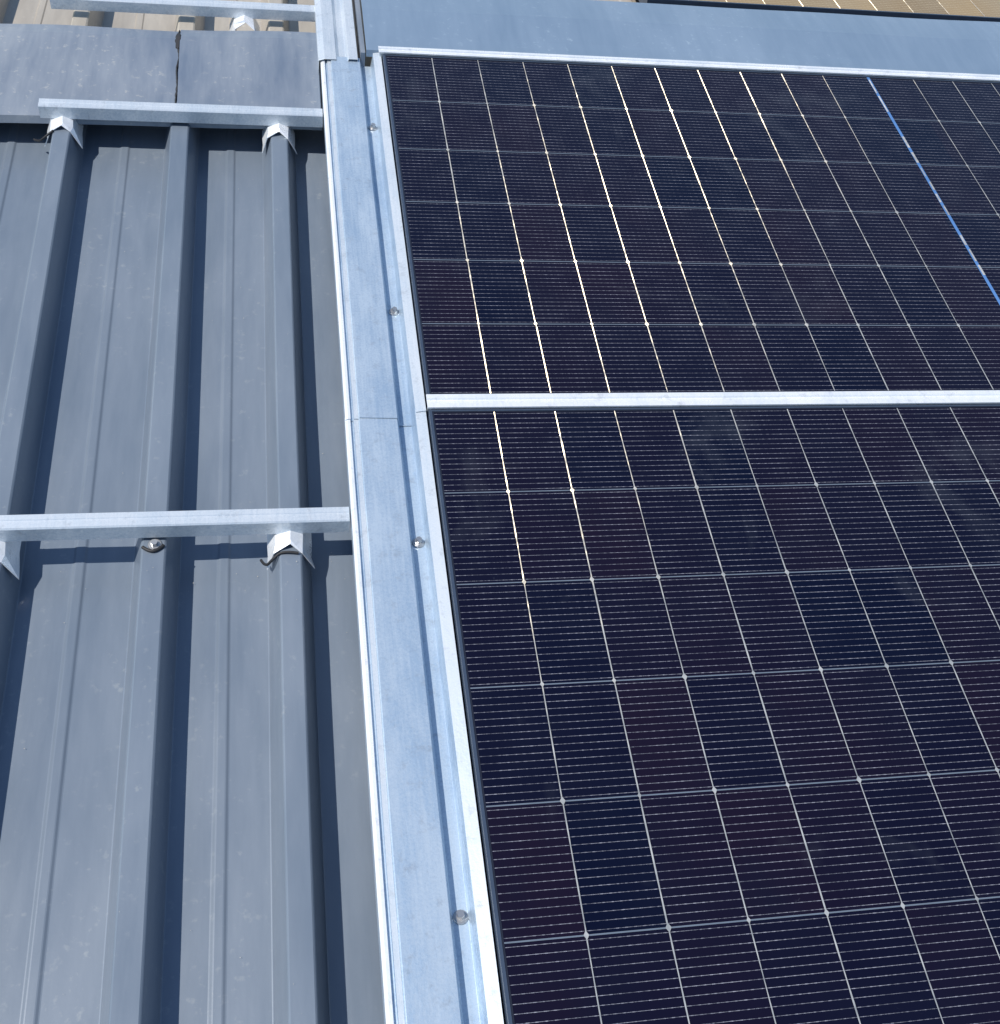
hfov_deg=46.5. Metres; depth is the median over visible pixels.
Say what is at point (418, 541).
screw
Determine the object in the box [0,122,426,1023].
corrugated roof
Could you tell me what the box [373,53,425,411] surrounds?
lip
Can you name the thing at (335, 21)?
galvanized ridge cover
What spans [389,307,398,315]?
screw
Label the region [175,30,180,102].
seam sealant
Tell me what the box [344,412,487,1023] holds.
channel
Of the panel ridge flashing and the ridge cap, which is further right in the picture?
the panel ridge flashing
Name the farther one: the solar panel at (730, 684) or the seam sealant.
the seam sealant
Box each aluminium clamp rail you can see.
[378,46,999,81]
[426,390,999,422]
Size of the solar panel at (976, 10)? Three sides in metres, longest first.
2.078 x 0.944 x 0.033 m
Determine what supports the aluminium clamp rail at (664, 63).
attached to the channel at (383, 381)
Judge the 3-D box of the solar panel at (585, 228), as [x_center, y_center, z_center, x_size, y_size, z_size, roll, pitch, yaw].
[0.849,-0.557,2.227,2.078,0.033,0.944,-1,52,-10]
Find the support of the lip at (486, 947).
on the channel at (441, 968)
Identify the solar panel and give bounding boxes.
[382,54,999,411]
[428,404,999,1023]
[639,0,999,21]
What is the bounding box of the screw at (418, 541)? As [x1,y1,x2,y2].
[412,536,424,546]
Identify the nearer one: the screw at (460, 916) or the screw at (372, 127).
the screw at (460, 916)
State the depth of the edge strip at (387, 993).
1.40 m
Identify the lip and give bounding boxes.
[327,59,357,418]
[354,419,404,1023]
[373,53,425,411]
[415,411,503,1023]
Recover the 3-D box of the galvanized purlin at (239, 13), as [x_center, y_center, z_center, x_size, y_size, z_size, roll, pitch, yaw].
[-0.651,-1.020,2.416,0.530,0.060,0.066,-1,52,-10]
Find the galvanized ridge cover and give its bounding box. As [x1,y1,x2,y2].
[314,0,364,69]
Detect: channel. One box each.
[320,55,424,425]
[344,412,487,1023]
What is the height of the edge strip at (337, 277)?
0.013 m
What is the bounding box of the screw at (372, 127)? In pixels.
[368,123,376,130]
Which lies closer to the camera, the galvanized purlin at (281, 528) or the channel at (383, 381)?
the galvanized purlin at (281, 528)
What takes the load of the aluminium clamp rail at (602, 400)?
attached to the channel at (441, 968)
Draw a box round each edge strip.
[320,59,350,419]
[345,420,393,1023]
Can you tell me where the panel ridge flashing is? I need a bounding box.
[361,0,999,74]
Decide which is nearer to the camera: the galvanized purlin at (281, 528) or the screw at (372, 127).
the galvanized purlin at (281, 528)
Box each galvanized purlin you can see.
[0,507,349,579]
[33,98,322,153]
[50,0,314,30]
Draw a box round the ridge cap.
[0,24,321,129]
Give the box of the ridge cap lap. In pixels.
[177,30,320,127]
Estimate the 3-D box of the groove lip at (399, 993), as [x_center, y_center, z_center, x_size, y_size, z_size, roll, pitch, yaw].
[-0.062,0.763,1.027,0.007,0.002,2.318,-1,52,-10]
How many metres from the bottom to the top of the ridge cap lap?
0.039 m
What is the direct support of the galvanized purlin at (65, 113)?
on the corrugated roof
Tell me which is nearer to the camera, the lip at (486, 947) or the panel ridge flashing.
the lip at (486, 947)
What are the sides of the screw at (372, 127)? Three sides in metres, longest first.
0.018 x 0.018 x 0.008 m
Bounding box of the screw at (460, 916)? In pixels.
[453,909,467,924]
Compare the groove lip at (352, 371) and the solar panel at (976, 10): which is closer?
the groove lip at (352, 371)

